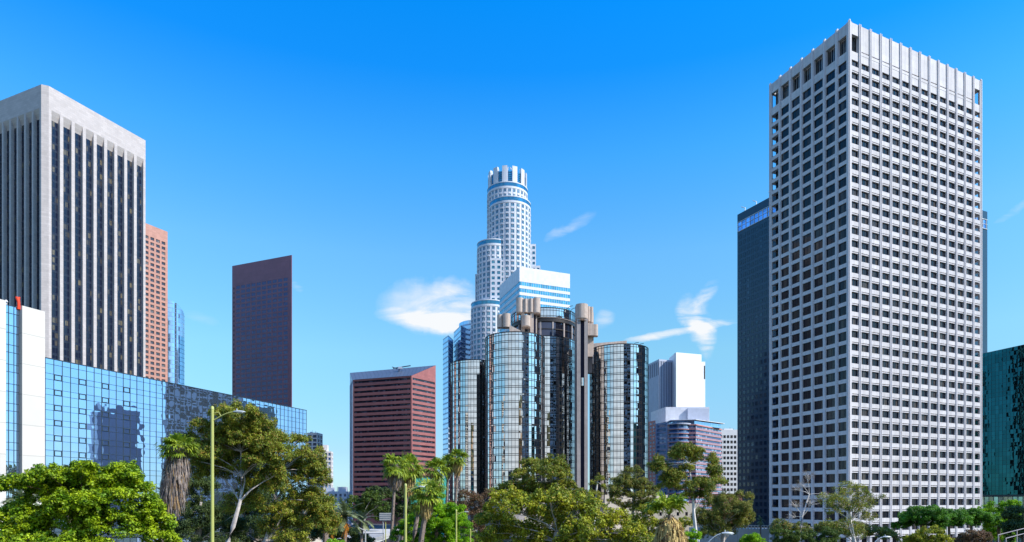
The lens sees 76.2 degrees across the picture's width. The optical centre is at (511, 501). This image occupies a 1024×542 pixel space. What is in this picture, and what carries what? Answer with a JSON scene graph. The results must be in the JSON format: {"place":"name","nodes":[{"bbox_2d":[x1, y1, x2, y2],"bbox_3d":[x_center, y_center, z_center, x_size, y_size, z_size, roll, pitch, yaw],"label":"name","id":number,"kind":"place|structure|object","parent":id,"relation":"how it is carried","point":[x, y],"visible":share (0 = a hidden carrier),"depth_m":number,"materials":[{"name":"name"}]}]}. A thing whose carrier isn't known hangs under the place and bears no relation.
{"place":"outdoors","nodes":[
{"label":"outdoors","id":0,"kind":"place"},
{"bbox_2d":[0,84,145,376],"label":"marble tower","id":1,"kind":"structure","parent":0,"point":[72,221],"depth_m":348.68,"materials":[{"name":"white stone"}]},
{"bbox_2d":[140,223,167,381],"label":"granite tower","id":2,"kind":"structure","parent":0,"point":[156,303],"depth_m":475.90,"materials":[{"name":"pink stone"}]},
{"bbox_2d":[140,239,164,380],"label":"window","id":3,"kind":"structure","parent":2,"relation":"in","point":[157,297],"depth_m":480.12,"materials":[{"name":"brown glass"}]},
{"bbox_2d":[168,300,184,384],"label":"curved glass tower","id":4,"kind":"structure","parent":0,"point":[176,350],"depth_m":604.03,"materials":[{"name":"blue glass"}]},
{"bbox_2d":[232,255,291,406],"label":"brown tower","id":5,"kind":"structure","parent":0,"point":[262,330],"depth_m":567.02,"materials":[{"name":"red stone"}]},
{"bbox_2d":[236,280,276,402],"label":"window","id":6,"kind":"structure","parent":5,"relation":"in","point":[264,282],"depth_m":571.41,"materials":[{"name":"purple glass"}]},
{"bbox_2d":[307,430,322,511],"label":"apartment tower","id":7,"kind":"structure","parent":0,"point":[317,439],"depth_m":560.37,"materials":[{"name":"grey concrete"}]},
{"bbox_2d":[323,445,332,489],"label":"apartment tower","id":8,"kind":"structure","parent":0,"point":[329,458],"depth_m":600.96,"materials":[{"name":"white concrete"}]},
{"bbox_2d":[389,491,473,541],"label":"broadleaf tree","id":9,"kind":"object","parent":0,"point":[445,515],"visible":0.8,"depth_m":95.31,"materials":[{"name":"green plant"}]},
{"bbox_2d":[471,165,539,359],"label":"round skyscraper","id":10,"kind":"structure","parent":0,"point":[506,248],"depth_m":691.75,"materials":[{"name":"concrete"}]},
{"bbox_2d":[472,188,538,358],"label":"window","id":11,"kind":"structure","parent":10,"relation":"in","point":[509,189],"depth_m":692.62,"materials":[{"name":"teal glass"}]},
{"bbox_2d":[0,0,1023,491],"label":"sky","id":12,"kind":"structure","parent":0,"point":[359,142],"materials":[{"name":"blue"}]},
{"bbox_2d":[499,267,569,331],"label":"banded tower","id":13,"kind":"structure","parent":0,"point":[550,288],"depth_m":570.69,"materials":[{"name":"white stone"}]},
{"bbox_2d":[321,521,775,541],"bbox_3d":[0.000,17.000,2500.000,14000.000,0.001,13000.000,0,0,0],"label":"ground","id":14,"kind":"structure","parent":0,"point":[533,534],"depth_m":320.64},
{"bbox_2d":[0,473,40,505],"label":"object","id":15,"kind":"object","parent":14,"relation":"on","point":[20,492],"visible":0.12,"depth_m":57.01,"materials":[{"name":"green plant"}]},
{"bbox_2d":[0,459,184,541],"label":"ficus tree","id":16,"kind":"object","parent":14,"relation":"on","point":[82,495],"visible":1,"depth_m":49.09,"materials":[{"name":"green plant"}]},
{"bbox_2d":[0,299,306,541],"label":"mirror facade building","id":17,"kind":"structure","parent":14,"relation":"on","point":[59,412],"depth_m":116.66,"materials":[{"name":"blue glass"}]},
{"bbox_2d":[154,432,201,539],"bbox_3d":[-31.702,5.238,62.001,4.306,23.555,4.240,0,0,41],"label":"fan palm","id":18,"kind":"object","parent":14,"relation":"on","point":[175,479],"visible":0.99,"depth_m":61.27,"materials":[{"name":"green plant"}]},
{"bbox_2d":[170,476,264,541],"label":"eucalyptus tree","id":19,"kind":"object","parent":14,"relation":"on","point":[200,521],"visible":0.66,"depth_m":91.44,"materials":[{"name":"green plant"}]},
{"bbox_2d":[210,406,244,541],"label":"street lamp","id":20,"kind":"object","parent":14,"relation":"on","point":[212,477],"visible":1,"depth_m":32.93,"materials":[{"name":"metal"}]},
{"bbox_2d":[182,398,294,541],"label":"eucalyptus tree","id":21,"kind":"object","parent":14,"relation":"on","point":[251,439],"visible":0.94,"depth_m":73.69,"materials":[{"name":"green plant"}]},
{"bbox_2d":[185,488,334,541],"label":"eucalyptus tree","id":22,"kind":"object","parent":14,"relation":"on","point":[314,534],"visible":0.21,"depth_m":105.72,"materials":[{"name":"green plant"}]},
{"bbox_2d":[254,432,342,541],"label":"eucalyptus tree","id":23,"kind":"object","parent":14,"relation":"on","point":[313,501],"visible":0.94,"depth_m":83.63,"materials":[{"name":"green plant"}]},
{"bbox_2d":[322,487,351,525],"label":"office block","id":24,"kind":"structure","parent":14,"relation":"on","point":[343,492],"depth_m":430.60,"materials":[{"name":"white concrete"}]},
{"bbox_2d":[328,524,419,541],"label":"ramp","id":25,"kind":"structure","parent":14,"relation":"on","point":[381,527],"depth_m":278.42,"materials":[{"name":"concrete"}]},
{"bbox_2d":[350,365,435,523],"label":"red building","id":26,"kind":"structure","parent":14,"relation":"on","point":[393,410],"depth_m":509.99,"materials":[{"name":"stone"}]},
{"bbox_2d":[404,483,424,541],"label":"street lamp","id":27,"kind":"object","parent":14,"relation":"on","point":[405,512],"visible":1,"depth_m":59.93,"materials":[{"name":"green metal"}]},
{"bbox_2d":[411,478,448,536],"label":"site hoarding","id":28,"kind":"object","parent":14,"relation":"on","point":[444,484],"visible":0.07,"depth_m":311.72,"materials":[{"name":"teal"}]},
{"bbox_2d":[443,320,470,499],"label":"stepped glass tower","id":29,"kind":"structure","parent":14,"relation":"on","point":[462,341],"depth_m":708.83,"materials":[{"name":"blue glass"}]},
{"bbox_2d":[448,488,498,541],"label":"broadleaf tree","id":30,"kind":"object","parent":14,"relation":"on","point":[473,499],"visible":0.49,"depth_m":118.91,"materials":[{"name":"brown plant"}]},
{"bbox_2d":[489,453,587,529],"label":"eucalyptus tree","id":31,"kind":"object","parent":14,"relation":"on","point":[532,465],"visible":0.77,"depth_m":128.59,"materials":[{"name":"green plant"}]},
{"bbox_2d":[450,297,648,533],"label":"mirrored drum hotel","id":32,"kind":"structure","parent":14,"relation":"on","point":[518,393],"depth_m":374.28,"materials":[{"name":"blue glass"}]},
{"bbox_2d":[472,483,653,541],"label":"broadleaf tree","id":33,"kind":"object","parent":14,"relation":"on","point":[567,527],"visible":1,"depth_m":65.30,"materials":[{"name":"green plant"}]},
{"bbox_2d":[586,473,606,528],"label":"eucalyptus tree","id":34,"kind":"object","parent":14,"relation":"on","point":[596,493],"visible":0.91,"depth_m":169.66,"materials":[{"name":"green plant"}]},
{"bbox_2d":[606,464,663,539],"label":"eucalyptus tree","id":35,"kind":"object","parent":14,"relation":"on","point":[621,482],"visible":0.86,"depth_m":134.32,"materials":[{"name":"green plant"}]},
{"bbox_2d":[605,495,667,534],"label":"garden wall","id":36,"kind":"structure","parent":14,"relation":"on","point":[612,505],"depth_m":331.38,"materials":[{"name":"concrete"}]},
{"bbox_2d":[620,503,692,537],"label":"broadleaf tree","id":37,"kind":"object","parent":14,"relation":"on","point":[653,520],"visible":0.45,"depth_m":111.44,"materials":[{"name":"green plant"}]},
{"bbox_2d":[640,491,688,541],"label":"fan palm","id":38,"kind":"object","parent":14,"relation":"on","point":[669,528],"visible":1,"depth_m":51.28,"materials":[{"name":"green plant"}]},
{"bbox_2d":[649,407,724,508],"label":"striped building","id":39,"kind":"structure","parent":14,"relation":"on","point":[669,427],"depth_m":570.11,"materials":[{"name":"white concrete"}]},
{"bbox_2d":[645,441,728,540],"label":"eucalyptus tree","id":40,"kind":"object","parent":14,"relation":"on","point":[673,478],"visible":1,"depth_m":87.57,"materials":[{"name":"green plant"}]},
{"bbox_2d":[684,529,701,541],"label":"shrub","id":41,"kind":"object","parent":14,"relation":"on","point":[695,535],"visible":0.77,"depth_m":79.17,"materials":[{"name":"green plant"}]},
{"bbox_2d":[689,489,755,541],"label":"eucalyptus tree","id":42,"kind":"object","parent":14,"relation":"on","point":[742,510],"visible":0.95,"depth_m":103.43,"materials":[{"name":"green plant"}]},
{"bbox_2d":[689,525,773,541],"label":"podium","id":43,"kind":"object","parent":14,"relation":"on","point":[748,531],"visible":0.34,"depth_m":264.56,"materials":[{"name":"concrete"}]},
{"bbox_2d":[739,532,766,541],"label":"shrub","id":44,"kind":"object","parent":14,"relation":"on","point":[754,537],"visible":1,"depth_m":109.54,"materials":[{"name":"green plant"}]},
{"bbox_2d":[769,524,842,541],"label":"shrub","id":45,"kind":"object","parent":14,"relation":"on","point":[830,533],"visible":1,"depth_m":87.55,"materials":[{"name":"green plant"}]},
{"bbox_2d":[785,469,828,541],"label":"bare tree","id":46,"kind":"object","parent":14,"relation":"on","point":[798,505],"visible":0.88,"depth_m":95.81,"materials":[{"name":"white plant"}]},
{"bbox_2d":[768,517,902,541],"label":"broadleaf tree","id":47,"kind":"object","parent":14,"relation":"on","point":[881,531],"visible":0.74,"depth_m":138.68,"materials":[{"name":"green plant"}]},
{"bbox_2d":[815,480,886,541],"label":"eucalyptus tree","id":48,"kind":"object","parent":14,"relation":"on","point":[852,501],"visible":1,"depth_m":91.59,"materials":[{"name":"green plant"}]},
{"bbox_2d":[769,19,981,541],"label":"office tower","id":49,"kind":"structure","parent":14,"relation":"on","point":[877,167],"depth_m":209.03,"materials":[{"name":"white concrete"}]},
{"bbox_2d":[794,75,799,90],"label":"window","id":50,"kind":"structure","parent":49,"relation":"in","point":[797,80],"depth_m":216.94,"materials":[{"name":"black glass"}]},
{"bbox_2d":[805,66,810,82],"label":"window","id":51,"kind":"structure","parent":49,"relation":"in","point":[807,72],"depth_m":212.32,"materials":[{"name":"black glass"}]},
{"bbox_2d":[815,351,822,360],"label":"window","id":52,"kind":"structure","parent":49,"relation":"in","point":[818,355],"depth_m":207.18,"materials":[{"name":"black glass"}]},
{"bbox_2d":[815,314,822,323],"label":"window","id":53,"kind":"structure","parent":49,"relation":"in","point":[819,318],"depth_m":207.18,"materials":[{"name":"black glass"}]},
{"bbox_2d":[815,301,822,311],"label":"window","id":54,"kind":"structure","parent":49,"relation":"in","point":[818,306],"depth_m":207.00,"materials":[{"name":"black glass"}]},
{"bbox_2d":[815,388,822,397],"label":"window","id":55,"kind":"structure","parent":49,"relation":"in","point":[818,392],"depth_m":207.18,"materials":[{"name":"black glass"}]},
{"bbox_2d":[815,425,822,433],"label":"window","id":56,"kind":"structure","parent":49,"relation":"in","point":[818,429],"depth_m":207.00,"materials":[{"name":"black glass"}]},
{"bbox_2d":[817,57,822,73],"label":"window","id":57,"kind":"structure","parent":49,"relation":"in","point":[820,62],"depth_m":208.12,"materials":[{"name":"black glass"}]},
{"bbox_2d":[827,360,834,369],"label":"window","id":58,"kind":"structure","parent":49,"relation":"in","point":[831,364],"depth_m":203.05,"materials":[{"name":"black glass"}]},
{"bbox_2d":[827,398,834,407],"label":"window","id":59,"kind":"structure","parent":49,"relation":"in","point":[830,402],"depth_m":203.05,"materials":[{"name":"black glass"}]},
{"bbox_2d":[827,411,834,419],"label":"window","id":60,"kind":"structure","parent":49,"relation":"in","point":[830,415],"depth_m":202.65,"materials":[{"name":"black glass"}]},
{"bbox_2d":[827,221,834,232],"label":"window","id":61,"kind":"structure","parent":49,"relation":"in","point":[830,227],"depth_m":202.65,"materials":[{"name":"black glass"}]},
{"bbox_2d":[827,234,834,244],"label":"window","id":62,"kind":"structure","parent":49,"relation":"in","point":[831,239],"depth_m":202.85,"materials":[{"name":"black glass"}]},
{"bbox_2d":[827,259,834,269],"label":"window","id":63,"kind":"structure","parent":49,"relation":"in","point":[831,264],"depth_m":202.65,"materials":[{"name":"black glass"}]},
{"bbox_2d":[827,297,834,307],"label":"window","id":64,"kind":"structure","parent":49,"relation":"in","point":[830,302],"depth_m":202.65,"materials":[{"name":"black glass"}]},
{"bbox_2d":[827,310,834,319],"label":"window","id":65,"kind":"structure","parent":49,"relation":"in","point":[831,314],"depth_m":202.85,"materials":[{"name":"black glass"}]},
{"bbox_2d":[827,335,834,344],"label":"window","id":66,"kind":"structure","parent":49,"relation":"in","point":[831,339],"depth_m":203.05,"materials":[{"name":"black glass"}]},
{"bbox_2d":[827,348,834,357],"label":"window","id":67,"kind":"structure","parent":49,"relation":"in","point":[830,352],"depth_m":202.85,"materials":[{"name":"black glass"}]},
{"bbox_2d":[827,386,834,394],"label":"window","id":68,"kind":"structure","parent":49,"relation":"in","point":[831,389],"depth_m":203.05,"materials":[{"name":"black glass"}]},
{"bbox_2d":[827,449,834,457],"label":"window","id":69,"kind":"structure","parent":49,"relation":"in","point":[830,452],"depth_m":203.05,"materials":[{"name":"black glass"}]},
{"bbox_2d":[827,461,834,469],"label":"window","id":70,"kind":"structure","parent":49,"relation":"in","point":[830,465],"depth_m":202.65,"materials":[{"name":"black glass"}]},
{"bbox_2d":[827,272,834,282],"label":"window","id":71,"kind":"structure","parent":49,"relation":"in","point":[830,277],"depth_m":202.82,"materials":[{"name":"black glass"}]},
{"bbox_2d":[827,285,834,294],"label":"window","id":72,"kind":"structure","parent":49,"relation":"in","point":[831,289],"depth_m":202.85,"materials":[{"name":"black glass"}]},
{"bbox_2d":[827,322,834,332],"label":"window","id":73,"kind":"structure","parent":49,"relation":"in","point":[830,327],"depth_m":202.65,"materials":[{"name":"black glass"}]},
{"bbox_2d":[827,423,834,432],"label":"window","id":74,"kind":"structure","parent":49,"relation":"in","point":[830,427],"depth_m":203.05,"materials":[{"name":"black glass"}]},
{"bbox_2d":[827,436,834,444],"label":"window","id":75,"kind":"structure","parent":49,"relation":"in","point":[830,440],"depth_m":202.65,"materials":[{"name":"black glass"}]},
{"bbox_2d":[827,474,834,482],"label":"window","id":76,"kind":"structure","parent":49,"relation":"in","point":[830,477],"depth_m":202.85,"materials":[{"name":"black glass"}]},
{"bbox_2d":[827,373,834,382],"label":"window","id":77,"kind":"structure","parent":49,"relation":"in","point":[830,377],"depth_m":202.85,"materials":[{"name":"black glass"}]},
{"bbox_2d":[829,48,834,64],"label":"window","id":78,"kind":"structure","parent":49,"relation":"in","point":[832,53],"depth_m":203.49,"materials":[{"name":"black glass"}]},
{"bbox_2d":[841,39,845,54],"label":"window","id":79,"kind":"structure","parent":49,"relation":"in","point":[843,44],"depth_m":199.70,"materials":[{"name":"black glass"}]},
{"bbox_2d":[776,61,970,530],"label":"window","id":80,"kind":"structure","parent":49,"relation":"in","point":[807,262],"depth_m":211.50,"materials":[{"name":"black glass"}]},
{"bbox_2d":[890,504,951,528],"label":"street tree","id":81,"kind":"object","parent":14,"relation":"on","point":[920,515],"visible":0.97,"depth_m":146.84,"materials":[{"name":"green plant"}]},
{"bbox_2d":[900,524,954,541],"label":"shrub","id":82,"kind":"object","parent":14,"relation":"on","point":[921,534],"visible":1,"depth_m":82.68,"materials":[{"name":"green plant"}]},
{"bbox_2d":[934,508,974,536],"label":"street tree","id":83,"kind":"object","parent":14,"relation":"on","point":[959,518],"visible":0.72,"depth_m":156.00,"materials":[{"name":"green plant"}]},
{"bbox_2d":[952,529,994,541],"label":"shrub","id":84,"kind":"object","parent":14,"relation":"on","point":[978,536],"visible":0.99,"depth_m":89.54,"materials":[{"name":"brown plant"}]},
{"bbox_2d":[956,507,1001,541],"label":"street tree","id":85,"kind":"object","parent":14,"relation":"on","point":[979,515],"visible":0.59,"depth_m":164.27,"materials":[{"name":"green plant"}]},
{"bbox_2d":[975,345,1023,541],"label":"mirror glass building","id":86,"kind":"structure","parent":14,"relation":"on","point":[1002,424],"depth_m":273.52,"materials":[{"name":"teal glass"}]},
{"bbox_2d":[977,499,1021,541],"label":"broadleaf tree","id":87,"kind":"object","parent":14,"relation":"on","point":[995,530],"visible":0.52,"depth_m":169.74,"materials":[{"name":"green plant"}]},
{"bbox_2d":[998,504,1023,541],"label":"broadleaf tree","id":88,"kind":"object","parent":14,"relation":"on","point":[1015,522],"visible":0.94,"depth_m":130.01,"materials":[{"name":"green plant"}]},
{"bbox_2d":[998,528,1023,541],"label":"railing","id":89,"kind":"object","parent":14,"relation":"on","point":[1016,535],"visible":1,"depth_m":59.96,"materials":[{"name":"metal"}]},
{"bbox_2d":[642,503,698,538],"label":"beige building","id":90,"kind":"structure","parent":0,"point":[676,513],"depth_m":300.14,"materials":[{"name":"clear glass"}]},
{"bbox_2d":[649,352,704,421],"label":"white slab tower","id":91,"kind":"structure","parent":0,"point":[676,379],"depth_m":668.45,"materials":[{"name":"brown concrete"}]},
{"bbox_2d":[712,487,741,526],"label":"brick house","id":92,"kind":"structure","parent":0,"point":[740,499],"depth_m":330.27,"materials":[{"name":"brick"}]},
{"bbox_2d":[721,428,736,493],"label":"office block","id":93,"kind":"structure","parent":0,"point":[729,450],"depth_m":640.09,"materials":[{"name":"white concrete"}]},
{"bbox_2d":[737,191,987,527],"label":"dark tower","id":94,"kind":"structure","parent":0,"point":[753,349],"depth_m":385.93,"materials":[{"name":"black glass"}]},
{"bbox_2d":[739,222,766,519],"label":"window","id":95,"kind":"structure","parent":94,"relation":"in","point":[765,224],"depth_m":385.88,"materials":[{"name":"black glass"}]},
{"label":"road","id":96,"kind":"structure","parent":0,"visible":0},
{"bbox_2d":[322,497,338,541],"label":"fan palm","id":97,"kind":"object","parent":96,"relation":"on","point":[325,536],"visible":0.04,"depth_m":95.66,"materials":[{"name":"green plant"}]},
{"bbox_2d":[331,497,363,541],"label":"date palm","id":98,"kind":"object","parent":96,"relation":"on","point":[344,525],"visible":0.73,"depth_m":97.21,"materials":[{"name":"green plant"}]},
{"bbox_2d":[333,527,375,541],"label":"broadleaf tree","id":99,"kind":"object","parent":96,"relation":"on","point":[353,534],"visible":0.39,"depth_m":117.74,"materials":[{"name":"green plant"}]},
{"bbox_2d":[349,510,374,541],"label":"date palm","id":100,"kind":"object","parent":96,"relation":"on","point":[364,525],"visible":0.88,"depth_m":103.79,"materials":[{"name":"green plant"}]},
{"bbox_2d":[328,529,397,541],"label":"road bridge","id":101,"kind":"structure","parent":96,"relation":"on","point":[377,534],"depth_m":145.52,"materials":[{"name":"concrete"}]},
{"bbox_2d":[338,489,389,531],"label":"broadleaf tree","id":102,"kind":"object","parent":96,"relation":"on","point":[370,500],"visible":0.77,"depth_m":159.98,"materials":[{"name":"green plant"}]},
{"bbox_2d":[379,513,390,541],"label":"highway sign","id":103,"kind":"object","parent":96,"relation":"on","point":[383,517],"visible":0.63,"depth_m":127.94,"materials":[{"name":"metal"}]},
{"bbox_2d":[365,484,424,541],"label":"broadleaf tree","id":104,"kind":"object","parent":96,"relation":"on","point":[399,507],"visible":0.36,"depth_m":198.60,"materials":[{"name":"green plant"}]},
{"bbox_2d":[380,452,409,541],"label":"fan palm","id":105,"kind":"object","parent":96,"relation":"on","point":[395,474],"visible":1,"depth_m":99.38,"materials":[{"name":"green plant"}]},
{"bbox_2d":[398,452,425,540],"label":"fan palm","id":106,"kind":"object","parent":96,"relation":"on","point":[414,475],"visible":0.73,"depth_m":103.24,"materials":[{"name":"green plant"}]},
{"bbox_2d":[408,493,423,541],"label":"fan palm","id":107,"kind":"object","parent":96,"relation":"on","point":[416,508],"visible":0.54,"depth_m":89.74,"materials":[{"name":"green plant"}]},
{"bbox_2d":[408,477,447,541],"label":"fan palm","id":108,"kind":"object","parent":96,"relation":"on","point":[427,500],"visible":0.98,"depth_m":83.41,"materials":[{"name":"green plant"}]},
{"bbox_2d":[423,456,450,532],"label":"fan palm","id":109,"kind":"object","parent":96,"relation":"on","point":[436,463],"visible":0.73,"depth_m":111.05,"materials":[{"name":"green plant"}]},
{"bbox_2d":[440,455,454,536],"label":"fan palm","id":110,"kind":"object","parent":96,"relation":"on","point":[445,457],"visible":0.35,"depth_m":117.78,"materials":[{"name":"green plant"}]},
{"bbox_2d":[446,447,470,505],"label":"fan palm","id":111,"kind":"object","parent":96,"relation":"on","point":[457,463],"visible":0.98,"depth_m":115.47,"materials":[{"name":"green plant"}]},
{"bbox_2d":[455,509,467,541],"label":"street lamp","id":112,"kind":"object","parent":96,"relation":"on","point":[456,514],"visible":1,"depth_m":65.96,"materials":[{"name":"metal"}]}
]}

